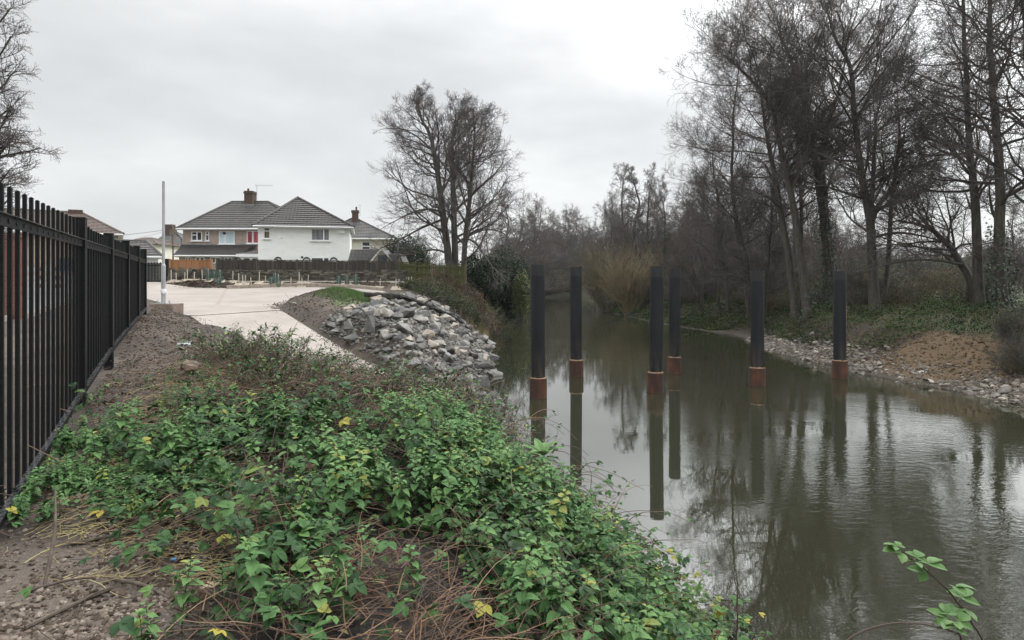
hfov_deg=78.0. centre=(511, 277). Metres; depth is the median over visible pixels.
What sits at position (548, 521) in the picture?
nettle plant
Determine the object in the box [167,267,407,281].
stone wall
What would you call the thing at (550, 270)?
woodland tree
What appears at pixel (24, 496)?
weeds
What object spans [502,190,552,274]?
woodland tree
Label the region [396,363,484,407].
bramble bush
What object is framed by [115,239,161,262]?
garage
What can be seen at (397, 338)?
boulder
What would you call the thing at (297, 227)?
house
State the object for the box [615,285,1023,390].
dead stems
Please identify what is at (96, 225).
house
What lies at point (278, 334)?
leafy shrub
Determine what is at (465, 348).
boulder
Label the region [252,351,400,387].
bramble bush
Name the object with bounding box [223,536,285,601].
nettle plant
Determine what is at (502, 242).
woodland tree
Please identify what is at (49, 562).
stick
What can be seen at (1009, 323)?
bramble shrub
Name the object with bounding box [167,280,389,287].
soil heap
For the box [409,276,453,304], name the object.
scrub
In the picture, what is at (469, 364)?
boulder
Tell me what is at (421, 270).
board fence
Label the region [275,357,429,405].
bramble bush
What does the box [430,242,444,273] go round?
woodland tree
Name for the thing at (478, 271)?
scrub
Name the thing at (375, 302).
boulder
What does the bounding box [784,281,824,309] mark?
bramble shrub
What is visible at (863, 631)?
bramble cane
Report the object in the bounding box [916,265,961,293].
bramble shrub
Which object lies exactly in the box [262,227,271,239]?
window
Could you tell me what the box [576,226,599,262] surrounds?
woodland tree
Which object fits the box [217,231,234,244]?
window
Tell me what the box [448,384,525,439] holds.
bramble bush
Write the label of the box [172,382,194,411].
nettle plant
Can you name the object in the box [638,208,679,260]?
woodland tree
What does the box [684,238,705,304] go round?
woodland tree
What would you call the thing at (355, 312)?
boulder
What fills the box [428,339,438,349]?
boulder
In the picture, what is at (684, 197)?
woodland tree
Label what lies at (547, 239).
woodland tree
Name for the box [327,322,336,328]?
boulder
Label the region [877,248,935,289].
bramble shrub
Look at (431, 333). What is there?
boulder
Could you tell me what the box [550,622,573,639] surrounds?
nettle plant
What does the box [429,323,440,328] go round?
boulder
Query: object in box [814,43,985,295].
alder tree
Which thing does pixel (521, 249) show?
woodland tree
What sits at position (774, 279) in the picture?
woodland tree
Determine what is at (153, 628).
nettle plant
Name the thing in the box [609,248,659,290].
bramble shrub
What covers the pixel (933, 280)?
bramble shrub
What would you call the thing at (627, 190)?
woodland tree
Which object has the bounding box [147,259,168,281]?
metal gate
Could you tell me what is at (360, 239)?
house
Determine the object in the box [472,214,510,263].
woodland tree
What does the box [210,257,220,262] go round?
window
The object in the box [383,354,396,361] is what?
boulder
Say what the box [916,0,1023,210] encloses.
alder tree
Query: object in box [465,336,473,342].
boulder
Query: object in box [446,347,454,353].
boulder
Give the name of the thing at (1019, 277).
bramble shrub
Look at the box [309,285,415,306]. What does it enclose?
grass
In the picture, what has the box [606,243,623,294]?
woodland tree
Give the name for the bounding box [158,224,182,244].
house
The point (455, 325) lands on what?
boulder
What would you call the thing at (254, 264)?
board fence
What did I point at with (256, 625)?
bramble canes
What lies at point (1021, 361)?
bramble shrub
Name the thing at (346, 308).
boulder
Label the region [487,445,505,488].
nettle plant
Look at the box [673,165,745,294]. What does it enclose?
woodland tree
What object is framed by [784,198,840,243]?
woodland tree
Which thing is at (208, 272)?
tree guard
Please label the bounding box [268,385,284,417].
nettle plant
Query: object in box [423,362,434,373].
boulder
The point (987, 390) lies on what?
pebbles
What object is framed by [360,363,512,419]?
bramble bush
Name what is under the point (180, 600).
nettle plant
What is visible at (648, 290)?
bramble shrub
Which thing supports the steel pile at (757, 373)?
in the water
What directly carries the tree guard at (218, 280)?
on the ground at (314, 319)
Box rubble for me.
[319,299,490,389]
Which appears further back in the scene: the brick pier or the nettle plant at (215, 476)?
the brick pier
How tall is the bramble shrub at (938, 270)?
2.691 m
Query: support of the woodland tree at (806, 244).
on the ground at (314, 319)
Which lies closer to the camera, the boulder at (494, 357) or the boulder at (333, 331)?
the boulder at (333, 331)
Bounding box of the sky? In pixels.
[0,0,1023,264]
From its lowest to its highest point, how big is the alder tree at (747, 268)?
11.319 m
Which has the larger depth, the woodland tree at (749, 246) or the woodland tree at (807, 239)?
the woodland tree at (807, 239)
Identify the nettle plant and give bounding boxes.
[77,430,104,479]
[108,399,139,451]
[128,602,165,639]
[136,421,187,476]
[167,556,234,635]
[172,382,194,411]
[204,447,230,488]
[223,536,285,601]
[226,383,239,402]
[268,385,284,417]
[305,405,333,441]
[387,414,406,455]
[389,473,412,536]
[412,449,442,489]
[452,478,482,525]
[469,516,496,573]
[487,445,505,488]
[498,561,534,639]
[532,505,564,563]
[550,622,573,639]
[574,574,625,631]
[602,605,651,639]
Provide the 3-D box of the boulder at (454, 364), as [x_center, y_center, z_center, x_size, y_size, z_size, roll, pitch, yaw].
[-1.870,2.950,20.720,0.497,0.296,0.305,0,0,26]
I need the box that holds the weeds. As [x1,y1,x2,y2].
[6,372,266,526]
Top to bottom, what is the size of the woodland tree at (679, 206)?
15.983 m
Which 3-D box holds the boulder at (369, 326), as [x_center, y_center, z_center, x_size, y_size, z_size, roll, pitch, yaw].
[-4.759,1.579,21.122,0.389,0.628,0.679,0,0,-28]
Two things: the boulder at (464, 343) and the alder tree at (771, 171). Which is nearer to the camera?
the boulder at (464, 343)
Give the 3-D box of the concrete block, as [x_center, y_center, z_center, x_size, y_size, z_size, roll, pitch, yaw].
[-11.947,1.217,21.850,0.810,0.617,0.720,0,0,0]
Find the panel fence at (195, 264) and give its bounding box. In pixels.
[169,259,212,269]
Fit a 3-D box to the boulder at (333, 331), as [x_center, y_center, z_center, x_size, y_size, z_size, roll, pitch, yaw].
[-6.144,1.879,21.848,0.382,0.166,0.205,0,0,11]
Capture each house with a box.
[4,208,124,280]
[130,237,180,262]
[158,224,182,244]
[173,184,279,269]
[252,196,355,261]
[345,207,396,260]
[880,246,929,260]
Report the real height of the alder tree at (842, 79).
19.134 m
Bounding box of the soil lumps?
[81,307,239,417]
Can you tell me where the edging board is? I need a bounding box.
[226,281,403,282]
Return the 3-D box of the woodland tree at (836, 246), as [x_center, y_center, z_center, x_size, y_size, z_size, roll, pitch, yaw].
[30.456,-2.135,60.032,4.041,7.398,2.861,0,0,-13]
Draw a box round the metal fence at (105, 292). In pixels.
[0,183,146,528]
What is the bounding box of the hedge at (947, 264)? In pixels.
[844,257,971,270]
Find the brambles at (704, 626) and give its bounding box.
[17,374,772,639]
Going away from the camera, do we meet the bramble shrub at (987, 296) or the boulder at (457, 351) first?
the boulder at (457, 351)
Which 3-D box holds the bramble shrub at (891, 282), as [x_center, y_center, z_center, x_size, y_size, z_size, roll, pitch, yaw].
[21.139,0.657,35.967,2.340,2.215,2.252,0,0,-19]
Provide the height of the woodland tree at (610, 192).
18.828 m
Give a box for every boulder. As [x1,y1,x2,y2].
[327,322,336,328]
[329,329,338,333]
[336,317,344,322]
[342,333,358,341]
[343,306,351,313]
[343,320,352,329]
[351,309,358,315]
[360,302,369,307]
[364,310,373,315]
[364,315,374,332]
[370,299,380,304]
[371,297,386,301]
[373,308,383,315]
[376,320,386,327]
[378,304,389,308]
[379,329,389,339]
[380,307,393,317]
[383,347,391,353]
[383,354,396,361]
[389,333,398,338]
[391,311,402,319]
[392,334,402,341]
[394,300,403,304]
[394,323,413,333]
[397,307,414,317]
[403,341,414,347]
[405,292,416,298]
[405,350,414,355]
[406,335,412,341]
[408,302,416,306]
[408,357,420,367]
[413,315,428,323]
[416,337,426,344]
[416,342,425,349]
[417,310,429,317]
[423,329,434,338]
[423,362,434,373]
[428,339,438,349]
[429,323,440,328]
[431,349,438,356]
[432,302,440,306]
[432,328,440,335]
[433,340,446,346]
[433,362,444,369]
[437,348,446,353]
[438,331,444,338]
[440,314,451,321]
[443,352,453,362]
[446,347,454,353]
[449,333,456,340]
[450,363,462,371]
[452,322,458,328]
[453,347,459,354]
[455,329,463,336]
[459,340,469,345]
[459,346,469,350]
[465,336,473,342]
[466,357,473,362]
[466,361,473,366]
[469,351,477,358]
[474,362,493,369]
[477,376,489,385]
[478,353,483,361]
[480,335,488,342]
[481,345,490,352]
[486,339,495,344]
[490,355,499,360]
[490,369,502,375]
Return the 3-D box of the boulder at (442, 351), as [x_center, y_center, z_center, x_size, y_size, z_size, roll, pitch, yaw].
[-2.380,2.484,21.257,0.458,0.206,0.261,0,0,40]
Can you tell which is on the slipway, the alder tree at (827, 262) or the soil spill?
the soil spill
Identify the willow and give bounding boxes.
[564,231,648,311]
[589,239,672,314]
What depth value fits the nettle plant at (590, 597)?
4.24 m
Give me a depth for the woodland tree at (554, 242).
118.23 m
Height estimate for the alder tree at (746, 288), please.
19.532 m
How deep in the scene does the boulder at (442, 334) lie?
23.18 m
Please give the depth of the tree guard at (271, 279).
39.24 m
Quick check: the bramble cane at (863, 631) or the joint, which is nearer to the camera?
the bramble cane at (863, 631)
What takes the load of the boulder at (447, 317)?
on the ground at (314, 319)
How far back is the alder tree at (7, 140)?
19.37 m
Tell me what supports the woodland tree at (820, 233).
on the ground at (314, 319)
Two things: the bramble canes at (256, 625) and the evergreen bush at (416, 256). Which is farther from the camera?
the evergreen bush at (416, 256)
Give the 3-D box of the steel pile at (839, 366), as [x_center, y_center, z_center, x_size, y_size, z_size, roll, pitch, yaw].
[11.708,1.985,22.573,0.524,4.430,0.524,0,0,-21]
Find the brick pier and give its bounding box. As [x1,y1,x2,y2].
[4,234,21,318]
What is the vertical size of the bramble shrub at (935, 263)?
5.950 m
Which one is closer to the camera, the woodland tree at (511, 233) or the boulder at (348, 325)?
the boulder at (348, 325)
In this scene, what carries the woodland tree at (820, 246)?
on the ground at (314, 319)
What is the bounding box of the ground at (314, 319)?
[0,281,1023,639]
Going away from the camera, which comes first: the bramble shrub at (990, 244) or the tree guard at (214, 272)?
the tree guard at (214, 272)
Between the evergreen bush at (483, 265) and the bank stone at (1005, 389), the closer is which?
the bank stone at (1005, 389)
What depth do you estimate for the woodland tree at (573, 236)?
127.47 m
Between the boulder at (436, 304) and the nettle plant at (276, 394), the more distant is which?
the boulder at (436, 304)
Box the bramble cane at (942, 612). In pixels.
[926,603,972,639]
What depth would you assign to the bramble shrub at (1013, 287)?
35.29 m
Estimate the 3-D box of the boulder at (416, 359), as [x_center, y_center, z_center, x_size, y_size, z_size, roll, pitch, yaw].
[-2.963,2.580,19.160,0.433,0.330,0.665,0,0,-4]
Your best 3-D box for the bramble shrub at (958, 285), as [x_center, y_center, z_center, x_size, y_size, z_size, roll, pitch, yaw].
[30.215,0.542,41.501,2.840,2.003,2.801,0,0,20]
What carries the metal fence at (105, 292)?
on the ground at (314, 319)
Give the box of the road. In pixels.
[27,281,64,312]
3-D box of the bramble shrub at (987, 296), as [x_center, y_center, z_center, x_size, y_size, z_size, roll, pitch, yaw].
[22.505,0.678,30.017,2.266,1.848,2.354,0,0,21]
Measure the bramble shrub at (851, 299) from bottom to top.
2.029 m
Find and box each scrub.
[395,278,437,293]
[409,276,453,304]
[415,275,468,307]
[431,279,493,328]
[457,288,504,336]
[466,286,516,327]
[467,248,497,297]
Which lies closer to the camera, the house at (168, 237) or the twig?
the twig
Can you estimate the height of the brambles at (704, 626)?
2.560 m
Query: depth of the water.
11.72 m
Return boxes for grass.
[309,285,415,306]
[451,285,498,338]
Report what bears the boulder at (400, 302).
on the ground at (314, 319)
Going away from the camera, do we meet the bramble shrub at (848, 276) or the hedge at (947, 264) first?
the bramble shrub at (848, 276)
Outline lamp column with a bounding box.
[156,181,169,303]
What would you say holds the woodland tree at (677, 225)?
on the ground at (314, 319)
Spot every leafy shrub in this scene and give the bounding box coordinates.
[173,321,265,365]
[231,302,320,356]
[235,323,295,358]
[285,331,355,365]
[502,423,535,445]
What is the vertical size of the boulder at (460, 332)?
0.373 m
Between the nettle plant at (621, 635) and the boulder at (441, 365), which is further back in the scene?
the boulder at (441, 365)
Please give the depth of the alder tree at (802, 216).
40.30 m
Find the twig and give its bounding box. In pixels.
[731,565,738,639]
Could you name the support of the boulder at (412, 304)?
on the ground at (314, 319)
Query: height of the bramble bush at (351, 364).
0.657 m
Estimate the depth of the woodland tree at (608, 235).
94.79 m
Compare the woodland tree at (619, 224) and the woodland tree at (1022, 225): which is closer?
the woodland tree at (1022, 225)
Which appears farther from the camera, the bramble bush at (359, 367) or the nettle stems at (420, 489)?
the bramble bush at (359, 367)
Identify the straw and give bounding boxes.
[3,360,454,597]
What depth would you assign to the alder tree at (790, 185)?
32.90 m
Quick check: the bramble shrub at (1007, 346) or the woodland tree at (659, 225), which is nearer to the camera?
the bramble shrub at (1007, 346)
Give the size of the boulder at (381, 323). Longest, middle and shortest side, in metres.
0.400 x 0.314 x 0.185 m
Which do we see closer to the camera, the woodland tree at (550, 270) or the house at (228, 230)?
the house at (228, 230)
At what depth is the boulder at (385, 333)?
20.47 m
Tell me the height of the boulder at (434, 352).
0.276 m
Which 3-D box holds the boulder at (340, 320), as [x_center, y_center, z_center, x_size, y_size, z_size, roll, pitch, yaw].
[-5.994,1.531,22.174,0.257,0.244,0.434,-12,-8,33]
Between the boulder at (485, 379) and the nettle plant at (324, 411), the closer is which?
the nettle plant at (324, 411)
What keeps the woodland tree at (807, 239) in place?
on the ground at (314, 319)
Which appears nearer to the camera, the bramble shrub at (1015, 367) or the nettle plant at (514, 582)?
the nettle plant at (514, 582)
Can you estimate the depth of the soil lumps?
11.26 m
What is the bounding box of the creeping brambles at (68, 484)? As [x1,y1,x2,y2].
[5,395,260,530]
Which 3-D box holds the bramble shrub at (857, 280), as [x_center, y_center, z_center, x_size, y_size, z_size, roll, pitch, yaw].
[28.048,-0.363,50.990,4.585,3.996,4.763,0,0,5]
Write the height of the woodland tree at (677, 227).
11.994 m
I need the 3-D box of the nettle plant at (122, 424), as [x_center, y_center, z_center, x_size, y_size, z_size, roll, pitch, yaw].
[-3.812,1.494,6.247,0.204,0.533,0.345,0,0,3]
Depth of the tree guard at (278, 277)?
39.20 m
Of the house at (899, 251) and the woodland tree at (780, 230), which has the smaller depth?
the woodland tree at (780, 230)
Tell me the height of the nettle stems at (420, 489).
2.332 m
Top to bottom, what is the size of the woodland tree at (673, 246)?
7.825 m
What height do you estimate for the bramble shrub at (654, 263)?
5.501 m
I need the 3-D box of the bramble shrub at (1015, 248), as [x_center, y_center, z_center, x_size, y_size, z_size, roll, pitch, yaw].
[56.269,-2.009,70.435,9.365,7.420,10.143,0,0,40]
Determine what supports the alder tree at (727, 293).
on the ground at (314, 319)
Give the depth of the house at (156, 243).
78.76 m
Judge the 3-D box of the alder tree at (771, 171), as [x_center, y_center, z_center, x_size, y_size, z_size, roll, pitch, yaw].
[13.832,-6.687,35.104,10.314,18.268,9.628,0,0,0]
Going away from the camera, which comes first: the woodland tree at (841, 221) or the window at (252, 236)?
the window at (252, 236)
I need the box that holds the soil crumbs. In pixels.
[280,287,365,334]
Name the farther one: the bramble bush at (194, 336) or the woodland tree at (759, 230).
the woodland tree at (759, 230)
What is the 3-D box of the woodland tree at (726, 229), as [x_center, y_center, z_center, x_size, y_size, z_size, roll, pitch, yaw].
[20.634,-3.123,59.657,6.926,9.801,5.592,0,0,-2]
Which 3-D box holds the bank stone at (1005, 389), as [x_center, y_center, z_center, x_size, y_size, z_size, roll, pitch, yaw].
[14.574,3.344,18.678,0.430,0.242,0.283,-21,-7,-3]
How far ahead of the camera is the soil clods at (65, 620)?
3.67 m
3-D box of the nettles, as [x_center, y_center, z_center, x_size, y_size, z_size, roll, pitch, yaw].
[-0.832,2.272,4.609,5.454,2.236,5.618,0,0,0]
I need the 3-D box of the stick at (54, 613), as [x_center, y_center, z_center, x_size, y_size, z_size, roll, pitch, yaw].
[-2.459,1.834,3.564,0.122,0.076,0.488,0,0,41]
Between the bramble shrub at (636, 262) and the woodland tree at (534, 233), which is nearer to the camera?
the bramble shrub at (636, 262)
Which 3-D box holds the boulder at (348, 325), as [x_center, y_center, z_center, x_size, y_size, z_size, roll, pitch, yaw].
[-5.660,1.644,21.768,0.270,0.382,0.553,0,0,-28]
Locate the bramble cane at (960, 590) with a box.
[883,541,983,639]
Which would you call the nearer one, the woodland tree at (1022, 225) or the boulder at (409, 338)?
the boulder at (409, 338)
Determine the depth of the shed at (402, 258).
50.80 m
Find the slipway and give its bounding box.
[189,311,406,388]
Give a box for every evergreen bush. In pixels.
[376,233,433,263]
[459,252,506,304]
[469,244,530,320]
[510,269,530,321]
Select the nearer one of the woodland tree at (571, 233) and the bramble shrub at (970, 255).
the bramble shrub at (970, 255)
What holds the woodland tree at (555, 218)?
on the ground at (314, 319)
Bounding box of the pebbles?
[748,324,1023,403]
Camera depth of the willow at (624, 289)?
58.57 m
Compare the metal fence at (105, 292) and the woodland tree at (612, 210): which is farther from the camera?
the woodland tree at (612, 210)
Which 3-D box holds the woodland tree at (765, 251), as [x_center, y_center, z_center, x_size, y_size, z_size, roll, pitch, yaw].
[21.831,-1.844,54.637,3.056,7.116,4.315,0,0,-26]
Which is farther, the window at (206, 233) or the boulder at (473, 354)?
the window at (206, 233)
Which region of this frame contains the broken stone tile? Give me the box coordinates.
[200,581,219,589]
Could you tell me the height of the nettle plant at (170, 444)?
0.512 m
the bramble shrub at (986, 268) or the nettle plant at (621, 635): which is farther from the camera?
the bramble shrub at (986, 268)
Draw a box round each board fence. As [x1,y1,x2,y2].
[216,258,397,270]
[398,261,465,290]
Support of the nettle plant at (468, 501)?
on the ground at (314, 319)
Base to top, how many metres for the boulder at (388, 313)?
0.435 m
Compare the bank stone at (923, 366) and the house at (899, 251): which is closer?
the bank stone at (923, 366)
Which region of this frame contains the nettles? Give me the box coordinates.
[124,383,727,639]
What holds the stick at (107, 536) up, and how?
on the ground at (314, 319)
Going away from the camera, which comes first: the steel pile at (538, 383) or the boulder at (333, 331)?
the steel pile at (538, 383)
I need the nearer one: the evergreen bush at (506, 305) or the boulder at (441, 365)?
the boulder at (441, 365)
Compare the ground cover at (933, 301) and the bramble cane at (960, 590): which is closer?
the bramble cane at (960, 590)
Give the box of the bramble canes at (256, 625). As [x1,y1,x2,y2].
[0,331,767,639]
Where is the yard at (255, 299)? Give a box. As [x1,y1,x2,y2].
[147,282,386,315]
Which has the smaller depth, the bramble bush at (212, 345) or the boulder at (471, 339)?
the bramble bush at (212, 345)
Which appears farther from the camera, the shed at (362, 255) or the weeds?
the shed at (362, 255)
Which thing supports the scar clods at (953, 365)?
on the ground at (314, 319)
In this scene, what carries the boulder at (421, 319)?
on the ground at (314, 319)
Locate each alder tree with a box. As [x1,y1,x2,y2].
[0,0,65,233]
[366,79,531,292]
[658,0,906,320]
[661,116,774,311]
[662,29,798,318]
[663,3,861,322]
[681,148,815,324]
[700,0,888,311]
[726,0,972,314]
[743,0,954,270]
[749,48,865,240]
[755,0,1023,284]
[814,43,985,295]
[856,0,1023,313]
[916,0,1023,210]
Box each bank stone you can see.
[919,364,929,368]
[963,390,974,394]
[971,386,980,390]
[997,386,1012,393]
[998,397,1007,400]
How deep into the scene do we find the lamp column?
21.76 m
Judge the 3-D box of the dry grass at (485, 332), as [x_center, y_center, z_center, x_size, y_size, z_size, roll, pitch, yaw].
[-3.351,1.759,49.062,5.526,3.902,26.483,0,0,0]
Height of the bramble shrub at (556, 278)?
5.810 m
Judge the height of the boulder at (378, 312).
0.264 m
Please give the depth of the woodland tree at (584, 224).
150.39 m
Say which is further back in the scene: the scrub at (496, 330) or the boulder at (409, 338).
the scrub at (496, 330)
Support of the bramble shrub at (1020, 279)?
on the ground at (314, 319)
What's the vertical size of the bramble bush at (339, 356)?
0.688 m
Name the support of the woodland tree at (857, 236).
on the ground at (314, 319)
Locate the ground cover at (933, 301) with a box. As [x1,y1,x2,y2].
[607,286,1023,350]
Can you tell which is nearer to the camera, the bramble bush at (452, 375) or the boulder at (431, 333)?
the bramble bush at (452, 375)
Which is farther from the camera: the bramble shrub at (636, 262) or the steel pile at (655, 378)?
the bramble shrub at (636, 262)
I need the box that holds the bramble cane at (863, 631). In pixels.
[845,621,966,639]
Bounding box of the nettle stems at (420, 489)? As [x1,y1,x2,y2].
[133,385,721,639]
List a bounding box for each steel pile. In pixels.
[530,264,546,398]
[569,267,583,376]
[647,266,663,392]
[667,269,681,373]
[749,271,765,386]
[832,271,847,378]
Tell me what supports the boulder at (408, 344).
on the ground at (314, 319)
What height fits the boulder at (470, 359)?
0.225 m
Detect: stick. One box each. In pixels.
[24,583,127,629]
[30,563,113,591]
[43,486,56,584]
[67,519,177,545]
[109,567,184,598]
[113,540,176,570]
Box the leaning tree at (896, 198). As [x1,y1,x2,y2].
[826,155,1023,310]
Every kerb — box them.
[4,301,64,321]
[226,283,384,290]
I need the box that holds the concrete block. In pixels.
[149,303,183,313]
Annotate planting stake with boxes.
[253,271,264,283]
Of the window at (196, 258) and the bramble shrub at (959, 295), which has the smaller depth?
the bramble shrub at (959, 295)
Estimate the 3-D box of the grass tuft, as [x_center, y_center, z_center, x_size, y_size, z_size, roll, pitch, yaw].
[-2.263,2.142,9.047,7.401,1.912,3.132,0,0,21]
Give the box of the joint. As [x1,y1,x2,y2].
[192,289,288,303]
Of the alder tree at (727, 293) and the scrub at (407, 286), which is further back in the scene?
the alder tree at (727, 293)
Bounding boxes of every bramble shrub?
[545,263,568,292]
[545,273,568,293]
[546,262,565,291]
[552,274,567,293]
[554,263,569,293]
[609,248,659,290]
[631,272,680,299]
[633,248,678,290]
[646,226,693,281]
[648,280,699,304]
[680,269,721,305]
[766,293,789,308]
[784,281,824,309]
[830,280,892,314]
[838,256,894,293]
[839,263,864,293]
[845,266,915,291]
[862,274,909,298]
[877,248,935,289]
[879,283,922,308]
[881,260,929,287]
[885,241,953,285]
[889,278,946,301]
[909,265,964,294]
[912,265,958,292]
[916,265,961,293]
[929,240,1018,263]
[930,249,983,275]
[938,283,989,307]
[941,256,1014,287]
[948,274,988,294]
[950,264,1013,285]
[957,278,1013,305]
[966,280,1023,299]
[968,251,1023,290]
[969,233,1023,258]
[974,326,1023,376]
[980,303,1023,344]
[989,233,1023,270]
[1002,349,1023,373]
[1008,342,1023,374]
[1011,260,1023,290]
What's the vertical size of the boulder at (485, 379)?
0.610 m
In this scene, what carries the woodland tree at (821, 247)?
on the ground at (314, 319)
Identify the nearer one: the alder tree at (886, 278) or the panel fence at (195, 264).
the alder tree at (886, 278)
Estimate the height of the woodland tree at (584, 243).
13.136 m
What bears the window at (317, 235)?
in the house at (297, 227)
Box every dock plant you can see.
[191,465,264,495]
[523,438,563,454]
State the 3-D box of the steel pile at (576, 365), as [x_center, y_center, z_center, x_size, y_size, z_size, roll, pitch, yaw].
[2.349,1.913,23.058,0.524,4.574,0.524,0,0,-40]
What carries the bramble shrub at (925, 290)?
on the ground at (314, 319)
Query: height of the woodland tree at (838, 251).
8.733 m
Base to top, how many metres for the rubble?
3.071 m
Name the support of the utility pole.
on the ground at (314, 319)
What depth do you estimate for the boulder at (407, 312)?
23.36 m
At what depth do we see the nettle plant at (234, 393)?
7.63 m
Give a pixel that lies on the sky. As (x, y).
(213, 101)
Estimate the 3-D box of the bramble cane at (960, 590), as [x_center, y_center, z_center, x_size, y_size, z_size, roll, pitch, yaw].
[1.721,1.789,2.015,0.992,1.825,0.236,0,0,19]
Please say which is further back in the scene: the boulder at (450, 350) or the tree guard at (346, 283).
the tree guard at (346, 283)
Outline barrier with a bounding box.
[27,258,64,287]
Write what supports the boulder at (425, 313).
on the ground at (314, 319)
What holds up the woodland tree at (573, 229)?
on the ground at (314, 319)
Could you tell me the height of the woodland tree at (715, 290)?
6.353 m
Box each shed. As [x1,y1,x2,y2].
[348,249,396,261]
[388,254,407,263]
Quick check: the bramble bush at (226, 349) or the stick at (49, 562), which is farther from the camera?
the bramble bush at (226, 349)
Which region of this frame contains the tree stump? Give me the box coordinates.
[177,360,201,383]
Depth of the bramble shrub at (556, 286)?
112.01 m
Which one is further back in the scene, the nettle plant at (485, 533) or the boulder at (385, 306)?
the boulder at (385, 306)
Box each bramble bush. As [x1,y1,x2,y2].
[171,319,315,376]
[178,321,300,363]
[193,322,331,365]
[216,332,349,384]
[217,340,375,397]
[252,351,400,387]
[264,348,360,370]
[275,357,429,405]
[282,352,357,369]
[323,358,391,387]
[335,355,425,390]
[357,362,477,401]
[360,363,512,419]
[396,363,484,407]
[404,363,521,435]
[424,371,496,414]
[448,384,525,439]
[462,385,564,462]
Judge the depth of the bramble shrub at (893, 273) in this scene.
48.85 m
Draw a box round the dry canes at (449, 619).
[0,340,612,639]
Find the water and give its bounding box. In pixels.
[471,295,1023,639]
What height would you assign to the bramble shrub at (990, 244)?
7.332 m
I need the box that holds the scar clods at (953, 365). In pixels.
[858,328,1023,388]
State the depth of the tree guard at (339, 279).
39.54 m
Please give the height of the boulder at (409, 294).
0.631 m
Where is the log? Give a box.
[364,292,472,331]
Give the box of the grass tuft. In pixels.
[109,356,592,507]
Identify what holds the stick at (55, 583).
on the soil clods at (65, 620)
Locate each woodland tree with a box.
[412,231,436,262]
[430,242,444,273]
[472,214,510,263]
[489,232,518,264]
[490,191,521,260]
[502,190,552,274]
[502,217,534,265]
[512,222,540,263]
[516,200,560,270]
[517,206,567,275]
[520,192,566,263]
[527,215,542,262]
[529,230,559,276]
[545,207,571,272]
[546,203,595,266]
[546,216,577,276]
[552,236,570,277]
[558,209,588,264]
[559,214,589,254]
[563,204,590,258]
[573,210,597,238]
[575,225,598,281]
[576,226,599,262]
[583,163,654,269]
[583,197,640,269]
[589,184,631,258]
[594,213,621,258]
[605,221,624,262]
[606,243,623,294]
[611,162,655,262]
[628,161,667,268]
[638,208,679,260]
[640,186,669,236]
[649,174,684,265]
[651,168,706,252]
[658,187,708,257]
[658,201,721,310]
[658,209,691,257]
[661,218,699,275]
[670,161,732,255]
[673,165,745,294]
[675,198,694,242]
[683,191,722,294]
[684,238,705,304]
[696,230,731,310]
[709,200,754,291]
[724,199,776,290]
[725,166,792,248]
[726,186,782,265]
[746,214,809,292]
[749,222,781,277]
[753,201,794,264]
[763,211,796,276]
[777,208,823,285]
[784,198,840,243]
[784,211,835,279]
[793,212,822,257]
[803,230,842,268]
[804,197,846,263]
[814,217,847,266]
[822,205,863,269]
[829,202,856,257]
[836,213,883,262]
[841,226,866,258]
[845,222,883,264]
[982,200,1023,292]
[1006,194,1023,268]
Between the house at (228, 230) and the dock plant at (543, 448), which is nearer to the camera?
the dock plant at (543, 448)
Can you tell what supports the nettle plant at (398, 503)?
on the ground at (314, 319)
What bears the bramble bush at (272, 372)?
on the ground at (314, 319)
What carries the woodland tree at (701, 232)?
on the ground at (314, 319)
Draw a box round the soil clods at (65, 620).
[0,486,231,639]
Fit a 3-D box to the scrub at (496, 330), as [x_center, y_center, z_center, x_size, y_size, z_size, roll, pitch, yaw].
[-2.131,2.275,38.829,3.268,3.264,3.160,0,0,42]
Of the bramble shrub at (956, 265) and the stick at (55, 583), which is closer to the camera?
the stick at (55, 583)
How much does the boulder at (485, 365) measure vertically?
0.299 m
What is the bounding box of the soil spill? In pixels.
[196,300,417,392]
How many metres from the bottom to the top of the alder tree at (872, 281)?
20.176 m
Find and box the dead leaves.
[89,373,621,639]
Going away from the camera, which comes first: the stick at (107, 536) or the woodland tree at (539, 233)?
the stick at (107, 536)
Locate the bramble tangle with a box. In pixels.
[92,338,689,573]
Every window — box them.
[190,232,202,241]
[195,257,204,259]
[204,232,209,241]
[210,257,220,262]
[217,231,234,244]
[245,231,257,243]
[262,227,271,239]
[311,229,330,241]
[311,257,328,259]
[362,241,369,248]
[378,255,386,260]
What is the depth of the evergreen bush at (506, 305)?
52.78 m
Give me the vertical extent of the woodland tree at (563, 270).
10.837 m
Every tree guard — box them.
[206,269,212,281]
[211,271,217,281]
[216,277,220,286]
[218,271,224,282]
[269,277,273,284]
[275,275,280,286]
[336,276,341,283]
[342,276,350,284]
[351,275,359,284]

